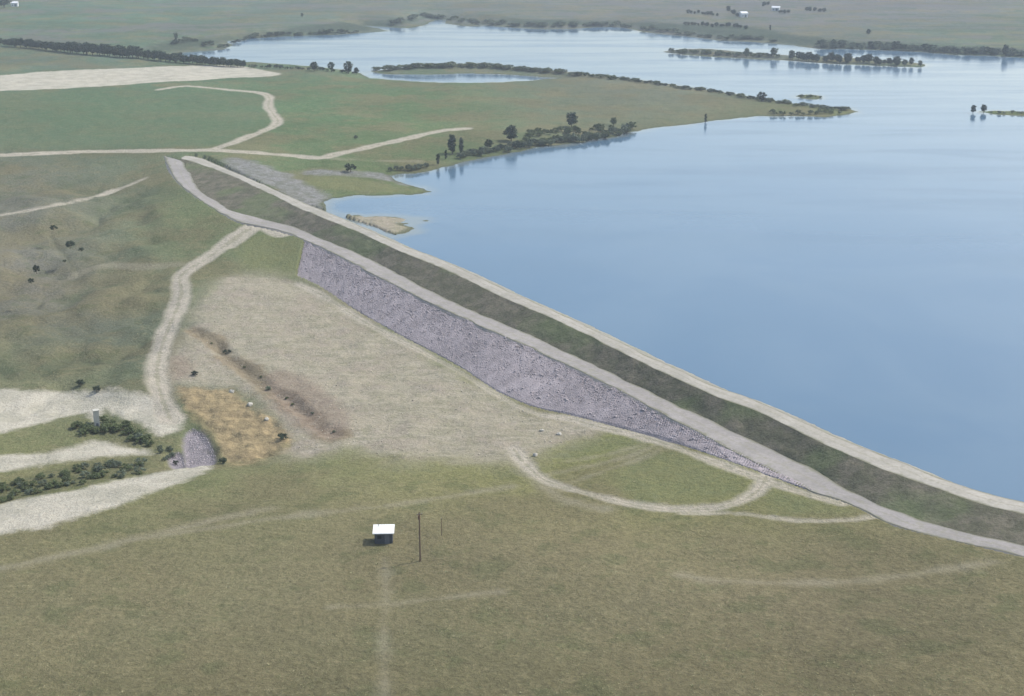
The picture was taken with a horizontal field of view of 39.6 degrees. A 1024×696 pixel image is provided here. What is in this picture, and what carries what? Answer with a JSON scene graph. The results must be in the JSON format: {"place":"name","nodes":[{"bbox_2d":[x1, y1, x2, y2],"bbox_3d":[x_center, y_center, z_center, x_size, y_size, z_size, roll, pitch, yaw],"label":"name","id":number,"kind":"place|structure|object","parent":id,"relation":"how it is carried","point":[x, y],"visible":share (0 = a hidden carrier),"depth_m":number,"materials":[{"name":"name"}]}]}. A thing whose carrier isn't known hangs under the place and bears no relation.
{"place":"outdoors","nodes":[
{"label":"outdoors","id":0,"kind":"place"},
{"bbox_2d":[0,177,147,216],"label":"dirt road","id":1,"kind":"structure","parent":0,"point":[33,209],"depth_m":599.18,"materials":[{"name":"beige soil"}]},
{"bbox_2d":[0,439,149,471],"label":"sandy bank","id":2,"kind":"structure","parent":0,"point":[90,449],"depth_m":347.35,"materials":[{"name":"beige sand"}]},
{"bbox_2d":[0,388,181,435],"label":"sandy bank","id":3,"kind":"structure","parent":0,"point":[22,408],"depth_m":383.64,"materials":[{"name":"beige sand"}]},
{"bbox_2d":[92,409,99,427],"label":"gauge tower","id":4,"kind":"structure","parent":3,"relation":"on","point":[96,417],"depth_m":363.51,"materials":[{"name":"concrete"}]},
{"bbox_2d":[0,148,209,156],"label":"dirt road","id":5,"kind":"structure","parent":0,"point":[127,150],"depth_m":691.00,"materials":[{"name":"beige soil"}]},
{"bbox_2d":[0,465,212,532],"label":"sandy bank","id":6,"kind":"structure","parent":0,"point":[34,512],"depth_m":309.35,"materials":[{"name":"beige sand"}]},
{"bbox_2d":[0,86,269,150],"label":"green field","id":7,"kind":"structure","parent":0,"point":[131,118],"depth_m":785.32,"materials":[{"name":"green plant"}]},
{"bbox_2d":[0,65,278,90],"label":"fallow field","id":8,"kind":"structure","parent":0,"point":[61,79],"depth_m":972.81,"materials":[{"name":"beige soil"}]},
{"bbox_2d":[219,57,226,64],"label":"tree","id":9,"kind":"object","parent":8,"relation":"on","point":[222,60],"visible":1,"depth_m":1036.41,"materials":[{"name":"green plant"}]},
{"bbox_2d":[226,59,233,66],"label":"tree","id":10,"kind":"object","parent":8,"relation":"on","point":[230,62],"visible":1,"depth_m":1033.88,"materials":[{"name":"green plant"}]},
{"bbox_2d":[146,226,261,423],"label":"dirt road","id":11,"kind":"structure","parent":0,"point":[165,406],"depth_m":433.60,"materials":[{"name":"beige soil"}]},
{"bbox_2d":[156,85,282,150],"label":"dirt road","id":12,"kind":"structure","parent":0,"point":[269,108],"depth_m":802.01,"materials":[{"name":"beige soil"}]},
{"bbox_2d":[178,386,289,464],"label":"ochre gravel bank","id":13,"kind":"structure","parent":0,"point":[238,429],"depth_m":364.26,"materials":[{"name":"brown gravel"}]},
{"bbox_2d":[277,433,287,438],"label":"shrub","id":14,"kind":"object","parent":13,"relation":"on","point":[281,435],"visible":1,"depth_m":350.57,"materials":[{"name":"green plant"}]},
{"bbox_2d":[216,224,287,248],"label":"dirt road","id":15,"kind":"structure","parent":0,"point":[275,233],"depth_m":537.00,"materials":[{"name":"beige soil"}]},
{"bbox_2d":[207,127,470,159],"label":"dirt road","id":16,"kind":"structure","parent":0,"point":[346,152],"depth_m":692.94,"materials":[{"name":"beige soil"}]},
{"bbox_2d":[0,0,1023,695],"bbox_3d":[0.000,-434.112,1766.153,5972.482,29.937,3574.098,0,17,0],"label":"ground","id":17,"kind":"structure","parent":0,"point":[152,234],"depth_m":291.67,"materials":[{"name":"green plant"}]},
{"bbox_2d":[0,0,11,7],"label":"tree","id":18,"kind":"object","parent":17,"relation":"on","point":[4,2],"visible":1,"depth_m":1521.54,"materials":[{"name":"green plant"}]},
{"bbox_2d":[10,38,17,46],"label":"tree","id":19,"kind":"object","parent":17,"relation":"on","point":[14,41],"visible":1,"depth_m":1152.05,"materials":[{"name":"green plant"}]},
{"bbox_2d":[11,1,18,6],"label":"farm building","id":20,"kind":"structure","parent":17,"relation":"on","point":[14,3],"depth_m":1553.15,"materials":[{"name":"metal"}]},
{"bbox_2d":[10,488,20,494],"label":"shrub","id":21,"kind":"object","parent":17,"relation":"on","point":[13,491],"visible":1,"depth_m":317.54,"materials":[{"name":"green plant"}]},
{"bbox_2d":[14,476,23,482],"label":"shrub","id":22,"kind":"object","parent":17,"relation":"on","point":[17,479],"visible":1,"depth_m":324.56,"materials":[{"name":"green plant"}]},
{"bbox_2d":[16,38,22,46],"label":"tree","id":23,"kind":"object","parent":17,"relation":"on","point":[18,40],"visible":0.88,"depth_m":1149.99,"materials":[{"name":"green plant"}]},
{"bbox_2d":[21,39,29,47],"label":"tree","id":24,"kind":"object","parent":17,"relation":"on","point":[25,42],"visible":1,"depth_m":1138.87,"materials":[{"name":"green plant"}]},
{"bbox_2d":[24,488,33,494],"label":"shrub","id":25,"kind":"object","parent":17,"relation":"on","point":[30,491],"visible":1,"depth_m":316.97,"materials":[{"name":"green plant"}]},
{"bbox_2d":[32,265,39,272],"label":"shrub","id":26,"kind":"object","parent":17,"relation":"on","point":[36,268],"visible":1,"depth_m":479.81,"materials":[{"name":"green plant"}]},
{"bbox_2d":[35,472,45,478],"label":"shrub","id":27,"kind":"object","parent":17,"relation":"on","point":[38,475],"visible":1,"depth_m":328.57,"materials":[{"name":"green plant"}]},
{"bbox_2d":[37,479,46,485],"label":"shrub","id":28,"kind":"object","parent":17,"relation":"on","point":[42,482],"visible":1,"depth_m":322.56,"materials":[{"name":"green plant"}]},
{"bbox_2d":[41,41,49,50],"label":"tree","id":29,"kind":"object","parent":17,"relation":"on","point":[45,45],"visible":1,"depth_m":1126.01,"materials":[{"name":"green plant"}]},
{"bbox_2d":[61,475,70,481],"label":"shrub","id":30,"kind":"object","parent":17,"relation":"on","point":[66,478],"visible":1,"depth_m":323.93,"materials":[{"name":"green plant"}]},
{"bbox_2d":[64,41,72,52],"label":"tree","id":31,"kind":"object","parent":17,"relation":"on","point":[66,43],"visible":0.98,"depth_m":1111.82,"materials":[{"name":"green plant"}]},
{"bbox_2d":[65,240,74,246],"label":"shrub","id":32,"kind":"object","parent":17,"relation":"on","point":[69,243],"visible":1,"depth_m":514.51,"materials":[{"name":"green plant"}]},
{"bbox_2d":[69,42,80,53],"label":"tree","id":33,"kind":"object","parent":17,"relation":"on","point":[74,45],"visible":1,"depth_m":1105.34,"materials":[{"name":"green plant"}]},
{"bbox_2d":[70,421,80,427],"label":"shrub","id":34,"kind":"object","parent":17,"relation":"on","point":[74,424],"visible":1,"depth_m":363.99,"materials":[{"name":"green plant"}]},
{"bbox_2d":[72,464,81,470],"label":"shrub","id":35,"kind":"object","parent":17,"relation":"on","point":[75,468],"visible":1,"depth_m":334.77,"materials":[{"name":"green plant"}]},
{"bbox_2d":[79,470,89,477],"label":"shrub","id":36,"kind":"object","parent":17,"relation":"on","point":[84,473],"visible":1,"depth_m":327.38,"materials":[{"name":"green plant"}]},
{"bbox_2d":[79,426,90,434],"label":"shrub","id":37,"kind":"object","parent":17,"relation":"on","point":[83,430],"visible":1,"depth_m":360.01,"materials":[{"name":"green plant"}]},
{"bbox_2d":[80,462,89,468],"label":"shrub","id":38,"kind":"object","parent":17,"relation":"on","point":[85,463],"visible":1,"depth_m":336.17,"materials":[{"name":"green plant"}]},
{"bbox_2d":[80,43,90,53],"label":"tree","id":39,"kind":"object","parent":17,"relation":"on","point":[84,44],"visible":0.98,"depth_m":1098.71,"materials":[{"name":"green plant"}]},
{"bbox_2d":[85,43,97,54],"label":"tree","id":40,"kind":"object","parent":17,"relation":"on","point":[89,47],"visible":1,"depth_m":1093.11,"materials":[{"name":"green plant"}]},
{"bbox_2d":[94,465,106,471],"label":"shrub","id":41,"kind":"object","parent":17,"relation":"on","point":[100,467],"visible":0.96,"depth_m":332.61,"materials":[{"name":"green plant"}]},
{"bbox_2d":[99,415,108,422],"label":"shrub","id":42,"kind":"object","parent":17,"relation":"on","point":[103,418],"visible":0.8,"depth_m":371.05,"materials":[{"name":"green plant"}]},
{"bbox_2d":[99,470,109,476],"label":"shrub","id":43,"kind":"object","parent":17,"relation":"on","point":[102,473],"visible":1,"depth_m":328.74,"materials":[{"name":"green plant"}]},
{"bbox_2d":[99,44,111,55],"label":"tree","id":44,"kind":"object","parent":17,"relation":"on","point":[103,49],"visible":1,"depth_m":1088.72,"materials":[{"name":"green plant"}]},
{"bbox_2d":[101,424,111,431],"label":"shrub","id":45,"kind":"object","parent":17,"relation":"on","point":[105,428],"visible":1,"depth_m":361.72,"materials":[{"name":"green plant"}]},
{"bbox_2d":[103,419,115,423],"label":"shrub","id":46,"kind":"object","parent":17,"relation":"on","point":[108,421],"visible":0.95,"depth_m":366.93,"materials":[{"name":"green plant"}]},
{"bbox_2d":[112,460,122,466],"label":"shrub","id":47,"kind":"object","parent":17,"relation":"on","point":[118,462],"visible":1,"depth_m":336.79,"materials":[{"name":"green plant"}]},
{"bbox_2d":[112,44,122,56],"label":"tree","id":48,"kind":"object","parent":17,"relation":"on","point":[115,46],"visible":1,"depth_m":1084.05,"materials":[{"name":"green plant"}]},
{"bbox_2d":[115,470,126,475],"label":"shrub","id":49,"kind":"object","parent":17,"relation":"on","point":[121,471],"visible":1,"depth_m":327.59,"materials":[{"name":"green plant"}]},
{"bbox_2d":[117,46,125,57],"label":"tree","id":50,"kind":"object","parent":17,"relation":"on","point":[121,48],"visible":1,"depth_m":1081.70,"materials":[{"name":"green plant"}]},
{"bbox_2d":[125,48,132,57],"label":"tree","id":51,"kind":"object","parent":17,"relation":"on","point":[127,50],"visible":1,"depth_m":1081.70,"materials":[{"name":"green plant"}]},
{"bbox_2d":[123,425,135,433],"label":"shrub","id":52,"kind":"object","parent":17,"relation":"on","point":[129,430],"visible":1,"depth_m":361.51,"materials":[{"name":"green plant"}]},
{"bbox_2d":[126,45,135,57],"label":"tree","id":53,"kind":"object","parent":17,"relation":"on","point":[131,47],"visible":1,"depth_m":1083.62,"materials":[{"name":"green plant"}]},
{"bbox_2d":[132,46,142,57],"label":"tree","id":54,"kind":"object","parent":17,"relation":"on","point":[136,48],"visible":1,"depth_m":1083.07,"materials":[{"name":"green plant"}]},
{"bbox_2d":[132,428,143,434],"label":"shrub","id":55,"kind":"object","parent":17,"relation":"on","point":[138,430],"visible":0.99,"depth_m":359.71,"materials":[{"name":"green plant"}]},
{"bbox_2d":[134,465,145,472],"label":"shrub","id":56,"kind":"object","parent":17,"relation":"on","point":[136,468],"visible":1,"depth_m":330.17,"materials":[{"name":"green plant"}]},
{"bbox_2d":[134,457,146,462],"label":"shrub","id":57,"kind":"object","parent":17,"relation":"on","point":[139,458],"visible":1,"depth_m":339.86,"materials":[{"name":"green plant"}]},
{"bbox_2d":[135,436,145,442],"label":"shrub","id":58,"kind":"object","parent":17,"relation":"on","point":[139,439],"visible":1,"depth_m":355.81,"materials":[{"name":"green plant"}]},
{"bbox_2d":[141,434,151,440],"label":"shrub","id":59,"kind":"object","parent":17,"relation":"on","point":[148,435],"visible":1,"depth_m":356.95,"materials":[{"name":"green plant"}]},
{"bbox_2d":[148,50,156,59],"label":"tree","id":60,"kind":"object","parent":17,"relation":"on","point":[152,55],"visible":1,"depth_m":1073.38,"materials":[{"name":"green plant"}]},
{"bbox_2d":[156,51,165,60],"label":"tree","id":61,"kind":"object","parent":17,"relation":"on","point":[159,54],"visible":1,"depth_m":1068.38,"materials":[{"name":"green plant"}]},
{"bbox_2d":[161,53,168,61],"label":"tree","id":62,"kind":"object","parent":17,"relation":"on","point":[164,56],"visible":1,"depth_m":1067.64,"materials":[{"name":"green plant"}]},
{"bbox_2d":[167,429,215,468],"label":"outlet apron","id":63,"kind":"object","parent":17,"relation":"on","point":[198,462],"visible":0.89,"depth_m":351.26,"materials":[{"name":"grey stone"}]},
{"bbox_2d":[218,457,226,463],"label":"shrub","id":64,"kind":"object","parent":17,"relation":"on","point":[223,459],"visible":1,"depth_m":338.05,"materials":[{"name":"green plant"}]},
{"bbox_2d":[310,62,318,70],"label":"tree","id":65,"kind":"object","parent":17,"relation":"on","point":[313,65],"visible":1,"depth_m":1006.74,"materials":[{"name":"green plant"}]},
{"bbox_2d":[224,158,420,210],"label":"mud flat","id":66,"kind":"structure","parent":17,"relation":"on","point":[297,189],"depth_m":635.62,"materials":[{"name":"grey soil"}]},
{"bbox_2d":[344,163,356,171],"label":"bush","id":67,"kind":"object","parent":66,"relation":"on","point":[348,167],"visible":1,"depth_m":650.82,"materials":[{"name":"green plant"}]},
{"bbox_2d":[327,62,334,71],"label":"tree","id":68,"kind":"object","parent":17,"relation":"on","point":[331,65],"visible":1,"depth_m":1009.15,"materials":[{"name":"green plant"}]},
{"bbox_2d":[343,61,352,73],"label":"tree","id":69,"kind":"object","parent":17,"relation":"on","point":[348,67],"visible":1,"depth_m":1010.74,"materials":[{"name":"green plant"}]},
{"bbox_2d":[372,524,394,543],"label":"instrument hut","id":70,"kind":"object","parent":17,"relation":"on","point":[383,533],"visible":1,"depth_m":279.98,"materials":[{"name":"grey metal"}]},
{"bbox_2d":[385,535,389,543],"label":"door","id":71,"kind":"structure","parent":70,"relation":"in","point":[387,541],"depth_m":279.85,"materials":[{"name":"grey metal"}]},
{"bbox_2d":[346,214,423,233],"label":"mud bar","id":72,"kind":"object","parent":17,"relation":"on","point":[387,224],"visible":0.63,"depth_m":553.29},
{"bbox_2d":[167,216,604,463],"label":"bare earth","id":73,"kind":"structure","parent":17,"relation":"on","point":[341,339],"depth_m":390.58,"materials":[{"name":"beige soil"}]},
{"bbox_2d":[181,279,585,459],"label":"rubble","id":74,"kind":"object","parent":73,"relation":"on","point":[365,388],"visible":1,"depth_m":381.74,"materials":[{"name":"grey stone"}]},
{"bbox_2d":[417,512,421,560],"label":"utility pole","id":75,"kind":"object","parent":17,"relation":"on","point":[419,514],"visible":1,"depth_m":269.90,"materials":[{"name":"brown wood"}]},
{"bbox_2d":[447,134,455,153],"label":"tree","id":76,"kind":"object","parent":17,"relation":"on","point":[451,143],"visible":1,"depth_m":694.41,"materials":[{"name":"green plant"}]},
{"bbox_2d":[456,152,464,158],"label":"bush","id":77,"kind":"object","parent":17,"relation":"on","point":[461,154],"visible":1,"depth_m":688.41,"materials":[{"name":"green plant"}]},
{"bbox_2d":[458,137,463,150],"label":"tree","id":78,"kind":"object","parent":17,"relation":"on","point":[461,145],"visible":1,"depth_m":697.40,"materials":[{"name":"green plant"}]},
{"bbox_2d":[484,139,493,146],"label":"tree","id":79,"kind":"object","parent":17,"relation":"on","point":[488,143],"visible":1,"depth_m":712.61,"materials":[{"name":"green plant"}]},
{"bbox_2d":[502,125,517,140],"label":"tree","id":80,"kind":"object","parent":17,"relation":"on","point":[511,129],"visible":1,"depth_m":729.24,"materials":[{"name":"green plant"}]},
{"bbox_2d":[566,112,577,126],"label":"tree","id":81,"kind":"object","parent":17,"relation":"on","point":[572,117],"visible":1,"depth_m":773.68,"materials":[{"name":"green plant"}]},
{"bbox_2d":[163,156,1023,556],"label":"earth dam","id":82,"kind":"structure","parent":17,"relation":"on","point":[509,342],"depth_m":380.52,"materials":[{"name":"stone"}]},
{"bbox_2d":[170,12,1023,132],"bbox_3d":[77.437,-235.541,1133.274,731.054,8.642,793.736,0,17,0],"label":"shore scrub","id":83,"kind":"object","parent":17,"relation":"on","point":[185,38],"visible":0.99,"depth_m":1159.97,"materials":[{"name":"green plant"}]},
{"bbox_2d":[610,117,616,125],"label":"tree","id":84,"kind":"object","parent":17,"relation":"on","point":[613,120],"visible":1,"depth_m":783.75,"materials":[{"name":"green plant"}]},
{"bbox_2d":[738,11,747,16],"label":"farm building","id":85,"kind":"structure","parent":17,"relation":"on","point":[743,13],"depth_m":1449.41,"materials":[{"name":"metal"}]},
{"bbox_2d":[757,91,766,101],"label":"tree","id":86,"kind":"object","parent":17,"relation":"on","point":[760,95],"visible":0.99,"depth_m":884.14,"materials":[{"name":"green plant"}]},
{"bbox_2d":[771,6,779,10],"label":"farm building","id":87,"kind":"structure","parent":17,"relation":"on","point":[775,8],"depth_m":1520.17,"materials":[{"name":"metal"}]},
{"bbox_2d":[819,38,824,46],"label":"tree","id":88,"kind":"object","parent":17,"relation":"on","point":[822,43],"visible":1,"depth_m":1205.06,"materials":[{"name":"green plant"}]},
{"bbox_2d":[897,43,907,48],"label":"bush","id":89,"kind":"object","parent":17,"relation":"on","point":[902,46],"visible":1,"depth_m":1190.05,"materials":[{"name":"green plant"}]},
{"bbox_2d":[908,44,918,49],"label":"bush","id":90,"kind":"object","parent":17,"relation":"on","point":[912,46],"visible":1,"depth_m":1184.77,"materials":[{"name":"green plant"}]},
{"bbox_2d":[930,46,941,51],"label":"bush","id":91,"kind":"object","parent":17,"relation":"on","point":[935,48],"visible":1,"depth_m":1172.62,"materials":[{"name":"green plant"}]},
{"bbox_2d":[939,46,949,52],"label":"bush","id":92,"kind":"object","parent":17,"relation":"on","point":[945,49],"visible":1,"depth_m":1168.60,"materials":[{"name":"green plant"}]},
{"bbox_2d":[963,47,972,54],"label":"bush","id":93,"kind":"object","parent":17,"relation":"on","point":[968,50],"visible":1,"depth_m":1156.13,"materials":[{"name":"green plant"}]},
{"bbox_2d":[986,47,996,53],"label":"bush","id":94,"kind":"object","parent":17,"relation":"on","point":[991,50],"visible":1,"depth_m":1153.91,"materials":[{"name":"green plant"}]},
{"bbox_2d":[1002,44,1008,55],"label":"tree","id":95,"kind":"object","parent":17,"relation":"on","point":[1005,48],"visible":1,"depth_m":1135.89,"materials":[{"name":"green plant"}]},
{"bbox_2d":[1008,47,1017,55],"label":"bush","id":96,"kind":"object","parent":17,"relation":"on","point":[1014,50],"visible":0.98,"depth_m":1145.87,"materials":[{"name":"green plant"}]},
{"bbox_2d":[293,282,848,505],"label":"dirt road","id":97,"kind":"structure","parent":0,"point":[537,413],"depth_m":361.85,"materials":[{"name":"beige soil"}]},
{"bbox_2d":[177,19,1023,501],"bbox_3d":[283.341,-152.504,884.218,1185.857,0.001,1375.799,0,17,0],"label":"water","id":98,"kind":"structure","parent":0,"point":[857,277],"depth_m":550.28,"materials":[{"name":"blue liquid"}]},
{"bbox_2d":[506,445,773,512],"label":"dirt road","id":99,"kind":"structure","parent":0,"point":[761,485],"depth_m":303.74,"materials":[{"name":"beige soil"}]},
{"bbox_2d":[678,511,877,523],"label":"dirt road","id":100,"kind":"structure","parent":0,"point":[783,518],"depth_m":288.67,"materials":[{"name":"beige soil"}]},
{"bbox_2d":[665,49,923,66],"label":"island","id":101,"kind":"structure","parent":0,"point":[852,62],"depth_m":1127.90,"materials":[{"name":"green plant"}]},
{"bbox_2d":[743,48,749,57],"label":"tree","id":102,"kind":"object","parent":101,"relation":"on","point":[746,51],"visible":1,"depth_m":1134.07,"materials":[{"name":"green plant"}]},
{"bbox_2d":[770,47,778,56],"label":"tree","id":103,"kind":"object","parent":101,"relation":"on","point":[773,51],"visible":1,"depth_m":1132.44,"materials":[{"name":"green plant"}]},
{"bbox_2d":[797,95,820,98],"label":"island","id":104,"kind":"structure","parent":0,"point":[814,97],"depth_m":905.54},
{"bbox_2d":[984,111,1023,115],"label":"island","id":105,"kind":"structure","parent":0,"point":[1009,113],"depth_m":838.85,"materials":[{"name":"green plant"}]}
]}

